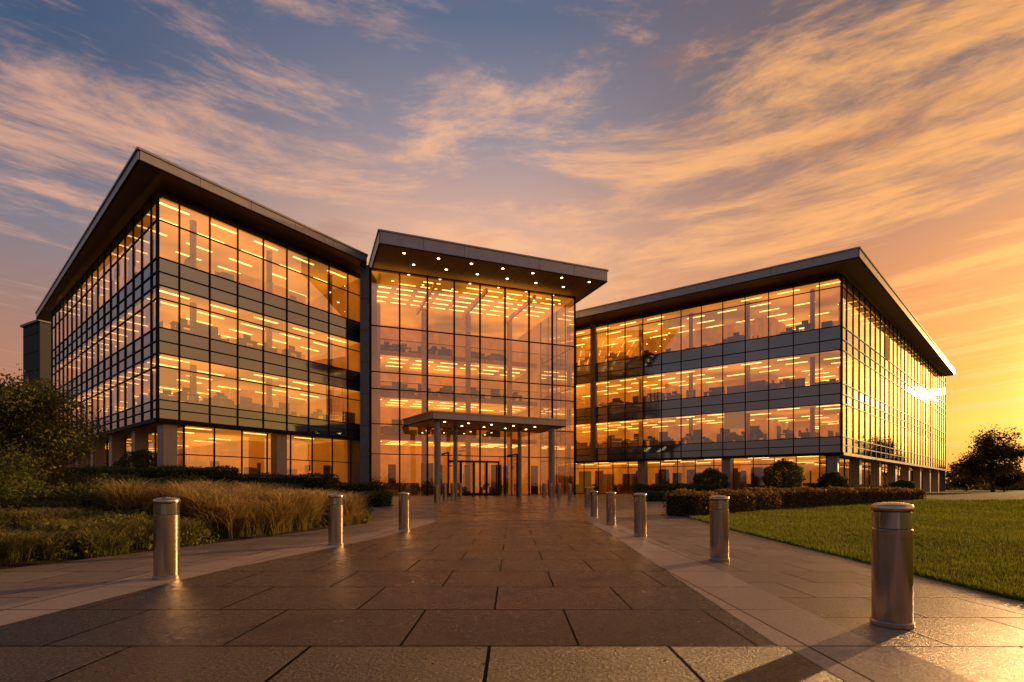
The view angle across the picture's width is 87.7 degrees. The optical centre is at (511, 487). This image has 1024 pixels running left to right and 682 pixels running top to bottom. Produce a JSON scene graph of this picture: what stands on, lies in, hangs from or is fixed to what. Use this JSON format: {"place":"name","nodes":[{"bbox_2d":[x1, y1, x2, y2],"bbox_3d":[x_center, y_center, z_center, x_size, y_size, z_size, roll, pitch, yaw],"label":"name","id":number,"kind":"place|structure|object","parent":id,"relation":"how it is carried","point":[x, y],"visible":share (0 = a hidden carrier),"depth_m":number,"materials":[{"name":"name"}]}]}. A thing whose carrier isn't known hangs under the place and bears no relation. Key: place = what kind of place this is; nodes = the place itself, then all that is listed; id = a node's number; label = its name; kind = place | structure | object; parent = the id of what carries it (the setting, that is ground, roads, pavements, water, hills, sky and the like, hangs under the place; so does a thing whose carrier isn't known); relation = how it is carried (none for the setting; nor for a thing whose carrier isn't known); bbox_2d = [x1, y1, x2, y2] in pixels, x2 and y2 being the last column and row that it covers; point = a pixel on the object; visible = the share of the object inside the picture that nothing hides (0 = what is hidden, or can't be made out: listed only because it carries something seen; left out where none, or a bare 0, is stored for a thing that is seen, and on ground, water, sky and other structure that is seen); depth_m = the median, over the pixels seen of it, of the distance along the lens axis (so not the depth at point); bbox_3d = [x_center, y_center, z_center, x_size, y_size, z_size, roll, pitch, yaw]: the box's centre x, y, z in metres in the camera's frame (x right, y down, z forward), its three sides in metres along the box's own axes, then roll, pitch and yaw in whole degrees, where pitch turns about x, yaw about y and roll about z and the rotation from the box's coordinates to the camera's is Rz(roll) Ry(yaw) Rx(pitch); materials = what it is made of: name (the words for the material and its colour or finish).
{"place":"outdoors","nodes":[
{"label":"outdoors","id":0,"kind":"place"},
{"bbox_2d":[0,505,223,565],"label":"ornamental grass","id":1,"kind":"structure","parent":0,"point":[15,547],"depth_m":9.64,"materials":[{"name":"green plant"}]},
{"bbox_2d":[318,505,373,525],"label":"ornamental grass","id":2,"kind":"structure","parent":0,"point":[357,520],"depth_m":17.73,"materials":[{"name":"plant"}]},
{"bbox_2d":[160,268,836,494],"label":"dark interior","id":3,"kind":"object","parent":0,"point":[605,480],"visible":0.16,"depth_m":54.45,"materials":[{"name":"brown"}]},
{"bbox_2d":[433,496,587,519],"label":"entrance paving","id":4,"kind":"structure","parent":0,"point":[506,508],"depth_m":27.91,"materials":[{"name":"stone"}]},
{"bbox_2d":[442,484,446,498],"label":"bollard","id":5,"kind":"object","parent":4,"relation":"on","point":[444,491],"visible":0.94,"depth_m":36.37,"materials":[{"name":"metal"}]},
{"bbox_2d":[450,483,454,497],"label":"bollard","id":6,"kind":"object","parent":4,"relation":"on","point":[452,490],"visible":1,"depth_m":38.88,"materials":[{"name":"metal"}]},
{"bbox_2d":[459,483,462,495],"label":"bollard","id":7,"kind":"object","parent":4,"relation":"on","point":[460,489],"visible":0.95,"depth_m":42.37,"materials":[{"name":"metal"}]},
{"bbox_2d":[542,483,545,495],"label":"bollard","id":8,"kind":"object","parent":4,"relation":"on","point":[543,489],"visible":0.95,"depth_m":43.08,"materials":[{"name":"metal"}]},
{"bbox_2d":[549,483,552,496],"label":"bollard","id":9,"kind":"object","parent":4,"relation":"on","point":[550,489],"visible":1,"depth_m":40.87,"materials":[{"name":"metal"}]},
{"bbox_2d":[557,483,560,497],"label":"bollard","id":10,"kind":"object","parent":4,"relation":"on","point":[558,490],"visible":1,"depth_m":38.36,"materials":[{"name":"metal"}]},
{"bbox_2d":[567,484,571,499],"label":"bollard","id":11,"kind":"object","parent":4,"relation":"on","point":[569,491],"visible":1,"depth_m":35.87,"materials":[{"name":"metal"}]},
{"bbox_2d":[0,494,1023,681],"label":"plaza pavement","id":12,"kind":"structure","parent":0,"point":[975,635],"depth_m":6.82,"materials":[{"name":"grey concrete"}]},
{"bbox_2d":[0,520,437,625],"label":"paving border","id":13,"kind":"object","parent":12,"relation":"on","point":[23,610],"visible":0.83,"depth_m":6.59,"materials":[{"name":"stone"}]},
{"bbox_2d":[152,497,180,579],"bbox_3d":[-4.570,0.661,7.060,0.324,1.070,0.324,0,0,0],"label":"bollard","id":14,"kind":"object","parent":13,"relation":"on","point":[166,538],"visible":1,"depth_m":6.94,"materials":[{"name":"metal"}]},
{"bbox_2d":[328,494,343,544],"bbox_3d":[-3.700,0.661,11.200,0.324,1.070,0.324,0,0,0],"label":"bollard","id":15,"kind":"object","parent":13,"relation":"on","point":[335,519],"visible":1,"depth_m":11.07,"materials":[{"name":"metal"}]},
{"bbox_2d":[398,492,409,529],"bbox_3d":[-3.080,0.661,15.200,0.324,1.070,0.324,0,0,0],"label":"bollard","id":16,"kind":"object","parent":13,"relation":"on","point":[403,510],"visible":1,"depth_m":15.07,"materials":[{"name":"metal"}]},
{"bbox_2d":[0,520,775,645],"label":"granite walkway","id":17,"kind":"structure","parent":12,"relation":"attached to","point":[511,583],"depth_m":5.55,"materials":[{"name":"grey stone"}]},
{"bbox_2d":[0,646,843,681],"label":"granite forecourt","id":18,"kind":"structure","parent":12,"relation":"attached to","point":[401,664],"depth_m":3.61,"materials":[{"name":"grey stone"}]},
{"bbox_2d":[434,485,438,502],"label":"bollard","id":19,"kind":"object","parent":12,"relation":"on","point":[436,493],"visible":1,"depth_m":32.37,"materials":[{"name":"metal"}]},
{"bbox_2d":[584,487,589,506],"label":"bollard","id":20,"kind":"object","parent":12,"relation":"on","point":[587,497],"visible":0.98,"depth_m":29.37,"materials":[{"name":"metal"}]},
{"bbox_2d":[590,491,597,515],"bbox_3d":[3.430,0.661,22.300,0.324,1.070,0.324,0,0,0],"label":"bollard","id":21,"kind":"object","parent":12,"relation":"on","point":[593,503],"visible":0.99,"depth_m":22.18,"materials":[{"name":"metal"}]},
{"bbox_2d":[709,495,729,561],"bbox_3d":[3.420,0.661,8.800,0.324,1.070,0.324,0,0,0],"label":"bollard","id":22,"kind":"object","parent":12,"relation":"on","point":[719,527],"visible":1,"depth_m":8.67,"materials":[{"name":"metal"}]},
{"bbox_2d":[586,520,881,645],"bbox_3d":[2.805,1.196,11.828,0.895,0.001,15.650,0,0,3],"label":"paving border","id":23,"kind":"object","parent":12,"relation":"on","point":[775,620],"visible":0.88,"depth_m":5.55,"materials":[{"name":"stone"}]},
{"bbox_2d":[606,492,615,524],"bbox_3d":[3.170,0.661,17.100,0.324,1.070,0.324,0,0,0],"label":"bollard","id":24,"kind":"object","parent":23,"relation":"on","point":[610,508],"visible":0.99,"depth_m":16.97,"materials":[{"name":"metal"}]},
{"bbox_2d":[633,493,646,536],"bbox_3d":[3.160,0.661,13.150,0.324,1.070,0.324,0,0,0],"label":"bollard","id":25,"kind":"object","parent":23,"relation":"on","point":[639,514],"visible":1,"depth_m":13.02,"materials":[{"name":"metal"}]},
{"bbox_2d":[786,646,975,681],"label":"paving border","id":26,"kind":"object","parent":12,"relation":"on","point":[868,663],"visible":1,"depth_m":3.61,"materials":[{"name":"stone"}]},
{"bbox_2d":[870,502,914,628],"bbox_3d":[3.320,0.661,4.660,0.324,1.070,0.324,0,0,0],"label":"bollard","id":27,"kind":"object","parent":12,"relation":"on","point":[892,567],"visible":1,"depth_m":4.54,"materials":[{"name":"metal"}]},
{"bbox_2d":[0,488,1023,601],"bbox_3d":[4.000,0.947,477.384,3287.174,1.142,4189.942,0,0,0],"label":"ground","id":28,"kind":"structure","parent":0,"point":[953,494],"depth_m":13.94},
{"bbox_2d":[0,443,62,510],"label":"shrub","id":29,"kind":"object","parent":28,"relation":"on","point":[6,485],"visible":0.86,"depth_m":12.08,"materials":[{"name":"green plant"}]},
{"bbox_2d":[23,321,50,440],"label":"building","id":30,"kind":"structure","parent":28,"relation":"on","point":[40,341],"depth_m":64.29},
{"bbox_2d":[23,331,39,388],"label":"annex mullion metal","id":31,"kind":"object","parent":30,"relation":"attached to","point":[31,352],"visible":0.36,"depth_m":64.60,"materials":[{"name":"black metal"}]},
{"bbox_2d":[20,319,50,327],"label":"coping","id":32,"kind":"structure","parent":30,"relation":"on","point":[29,323],"depth_m":64.33,"materials":[{"name":"grey metal"}]},
{"bbox_2d":[2,408,97,485],"bbox_3d":[-16.325,-1.188,17.465,4.506,3.847,4.532,0,0,-36],"label":"shrub","id":33,"kind":"object","parent":28,"relation":"on","point":[65,470],"visible":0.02,"depth_m":18.72,"materials":[{"name":"green plant"}]},
{"bbox_2d":[0,364,128,490],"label":"shrub","id":34,"kind":"object","parent":28,"relation":"on","point":[23,409],"visible":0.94,"depth_m":14.34,"materials":[{"name":"green plant"}]},
{"bbox_2d":[0,469,239,514],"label":"shrub planting","id":35,"kind":"object","parent":28,"relation":"on","point":[86,493],"visible":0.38,"depth_m":13.22,"materials":[{"name":"green plant"}]},
{"bbox_2d":[112,449,156,468],"bbox_3d":[-24.438,-0.839,35.187,3.356,3.514,3.407,0,0,33],"label":"round shrub","id":36,"kind":"object","parent":28,"relation":"on","point":[132,458],"visible":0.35,"depth_m":34.63,"materials":[{"name":"green plant"}]},
{"bbox_2d":[53,464,240,489],"bbox_3d":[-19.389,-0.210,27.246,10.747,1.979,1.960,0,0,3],"label":"hedge","id":37,"kind":"object","parent":28,"relation":"on","point":[215,474],"visible":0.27,"depth_m":26.50,"materials":[{"name":"green plant"}]},
{"bbox_2d":[0,481,375,560],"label":"groundcover planting","id":38,"kind":"object","parent":28,"relation":"on","point":[33,504],"visible":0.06,"depth_m":11.08,"materials":[{"name":"green plant"}]},
{"bbox_2d":[76,476,371,538],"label":"ornamental grass","id":39,"kind":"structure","parent":28,"relation":"on","point":[246,509],"depth_m":13.19,"materials":[{"name":"plant"}]},
{"bbox_2d":[231,472,341,493],"bbox_3d":[-12.192,0.220,27.751,6.360,2.133,1.863,0,0,3],"label":"hedge","id":40,"kind":"object","parent":28,"relation":"on","point":[326,481],"visible":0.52,"depth_m":27.07,"materials":[{"name":"green plant"}]},
{"bbox_2d":[338,480,387,494],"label":"hedge","id":41,"kind":"object","parent":28,"relation":"on","point":[358,487],"visible":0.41,"depth_m":32.48,"materials":[{"name":"green plant"}]},
{"bbox_2d":[341,490,393,506],"bbox_3d":[-8.633,0.699,30.033,3.928,1.251,1.539,0,0,14],"label":"hedge","id":42,"kind":"object","parent":28,"relation":"on","point":[379,499],"visible":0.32,"depth_m":29.34,"materials":[{"name":"green plant"}]},
{"bbox_2d":[36,159,954,495],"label":"mullion metal","id":43,"kind":"object","parent":28,"relation":"on","point":[454,393],"visible":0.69,"depth_m":45.43,"materials":[{"name":"black metal"}]},
{"bbox_2d":[35,147,954,496],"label":"fascia metal","id":44,"kind":"object","parent":43,"relation":"attached to","point":[447,247],"visible":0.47,"depth_m":42.91,"materials":[{"name":"grey metal"}]},
{"bbox_2d":[38,162,952,469],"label":"soffit metal","id":45,"kind":"object","parent":43,"relation":"on","point":[144,182],"visible":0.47,"depth_m":44.78,"materials":[{"name":"metal"}]},
{"bbox_2d":[403,253,589,429],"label":"downlight","id":46,"kind":"object","parent":45,"relation":"on","point":[478,274],"visible":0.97,"depth_m":45.24,"materials":[{"name":"white"}]},
{"bbox_2d":[52,258,944,468],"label":"spandrel glass","id":47,"kind":"object","parent":43,"relation":"attached to","point":[188,273],"visible":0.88,"depth_m":45.52,"materials":[{"name":"grey glass"}]},
{"bbox_2d":[52,193,944,495],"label":"vision glass","id":48,"kind":"object","parent":28,"relation":"on","point":[858,379],"visible":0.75,"depth_m":49.09,"materials":[{"name":"clear glass"}]},
{"bbox_2d":[160,299,744,428],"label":"window","id":49,"kind":"structure","parent":48,"relation":"attached to","point":[732,420],"depth_m":49.70,"materials":[{"name":"orange glass"}]},
{"bbox_2d":[52,265,944,491],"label":"pier panel","id":50,"kind":"structure","parent":28,"relation":"on","point":[360,461],"depth_m":44.81,"materials":[{"name":"grey metal"}]},
{"bbox_2d":[160,193,839,493],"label":"slab concrete","id":51,"kind":"object","parent":28,"relation":"on","point":[183,204],"visible":0.16,"depth_m":43.46,"materials":[{"name":"grey concrete"}]},
{"bbox_2d":[393,493,633,495],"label":"interior floor","id":52,"kind":"structure","parent":51,"relation":"on","point":[524,494],"depth_m":52.30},
{"bbox_2d":[185,271,887,493],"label":"interior wall","id":53,"kind":"structure","parent":52,"relation":"on","point":[410,468],"depth_m":59.18,"materials":[{"name":"paint"}]},
{"bbox_2d":[160,198,839,465],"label":"ceiling glow","id":54,"kind":"object","parent":53,"relation":"attached to","point":[438,319],"visible":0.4,"depth_m":50.03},
{"bbox_2d":[160,253,839,494],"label":"interior","id":55,"kind":"object","parent":53,"relation":"attached to","point":[201,329],"visible":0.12,"depth_m":49.88,"materials":[{"name":"orange"}]},
{"bbox_2d":[160,202,839,465],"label":"ceiling lights","id":56,"kind":"object","parent":53,"relation":"attached to","point":[475,365],"visible":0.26,"depth_m":50.86},
{"bbox_2d":[63,420,938,495],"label":"column metal","id":57,"kind":"object","parent":28,"relation":"on","point":[166,443],"visible":0.56,"depth_m":44.88,"materials":[{"name":"grey metal"}]},
{"bbox_2d":[635,489,695,501],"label":"hedge","id":58,"kind":"object","parent":28,"relation":"on","point":[654,496],"visible":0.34,"depth_m":34.11,"materials":[{"name":"green plant"}]},
{"bbox_2d":[632,482,723,496],"bbox_3d":[11.990,0.310,38.802,6.369,1.467,1.859,0,0,4],"label":"hedge","id":59,"kind":"object","parent":28,"relation":"on","point":[657,487],"visible":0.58,"depth_m":38.21,"materials":[{"name":"green plant"}]},
{"bbox_2d":[690,467,729,488],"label":"round shrub","id":60,"kind":"object","parent":28,"relation":"on","point":[710,475],"visible":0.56,"depth_m":39.43,"materials":[{"name":"green plant"}]},
{"bbox_2d":[662,488,781,515],"bbox_3d":[9.745,0.758,24.404,7.230,1.516,1.946,0,0,-37],"label":"hedge","id":61,"kind":"object","parent":28,"relation":"on","point":[696,502],"visible":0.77,"depth_m":23.18,"materials":[{"name":"green plant"}]},
{"bbox_2d":[760,458,805,488],"bbox_3d":[20.585,-0.762,40.484,3.041,2.993,3.003,0,0,33],"label":"round shrub","id":62,"kind":"object","parent":28,"relation":"on","point":[784,466],"visible":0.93,"depth_m":39.89,"materials":[{"name":"green plant"}]},
{"bbox_2d":[816,471,848,488],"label":"round shrub","id":63,"kind":"object","parent":28,"relation":"on","point":[834,479],"visible":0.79,"depth_m":40.48,"materials":[{"name":"green plant"}]},
{"bbox_2d":[740,486,926,508],"bbox_3d":[19.178,0.571,31.157,17.432,1.419,2.167,0,0,-31],"label":"hedge","id":64,"kind":"object","parent":28,"relation":"on","point":[807,496],"visible":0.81,"depth_m":29.74,"materials":[{"name":"green plant"}]},
{"bbox_2d":[849,484,885,490],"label":"hedge","id":65,"kind":"object","parent":28,"relation":"on","point":[867,486],"visible":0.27,"depth_m":42.40,"materials":[{"name":"green plant"}]},
{"bbox_2d":[888,479,918,489],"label":"round shrub","id":66,"kind":"object","parent":28,"relation":"on","point":[902,483],"visible":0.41,"depth_m":37.98,"materials":[{"name":"green plant"}]},
{"bbox_2d":[945,460,987,490],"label":"deciduous tree","id":67,"kind":"object","parent":28,"relation":"on","point":[955,482],"visible":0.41,"depth_m":107.98,"materials":[{"name":"green plant"}]},
{"bbox_2d":[945,470,1023,489],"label":"distant tree line","id":68,"kind":"object","parent":28,"relation":"on","point":[975,487],"depth_m":150.37,"materials":[{"name":"green plant"}]},
{"bbox_2d":[947,423,1023,491],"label":"deciduous tree","id":69,"kind":"object","parent":28,"relation":"on","point":[983,461],"visible":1,"depth_m":71.89,"materials":[{"name":"green plant"}]},
{"bbox_2d":[983,468,1023,491],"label":"deciduous tree","id":70,"kind":"object","parent":28,"relation":"on","point":[1001,482],"visible":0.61,"depth_m":88.88,"materials":[{"name":"green plant"}]},
{"bbox_2d":[988,469,1023,490],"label":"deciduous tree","id":71,"kind":"object","parent":28,"relation":"on","point":[1018,485],"visible":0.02,"depth_m":110.46,"materials":[{"name":"green plant"}]},
{"bbox_2d":[0,0,1023,481],"label":"sky","id":72,"kind":"structure","parent":0,"point":[658,145],"materials":[{"name":"orange"}]},
{"bbox_2d":[190,220,839,492],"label":"interior column","id":73,"kind":"structure","parent":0,"point":[468,400],"depth_m":53.62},
{"bbox_2d":[685,499,1023,600],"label":"lawn grass","id":74,"kind":"structure","parent":0,"point":[925,514],"depth_m":12.76,"materials":[{"name":"green plant"}]}
]}

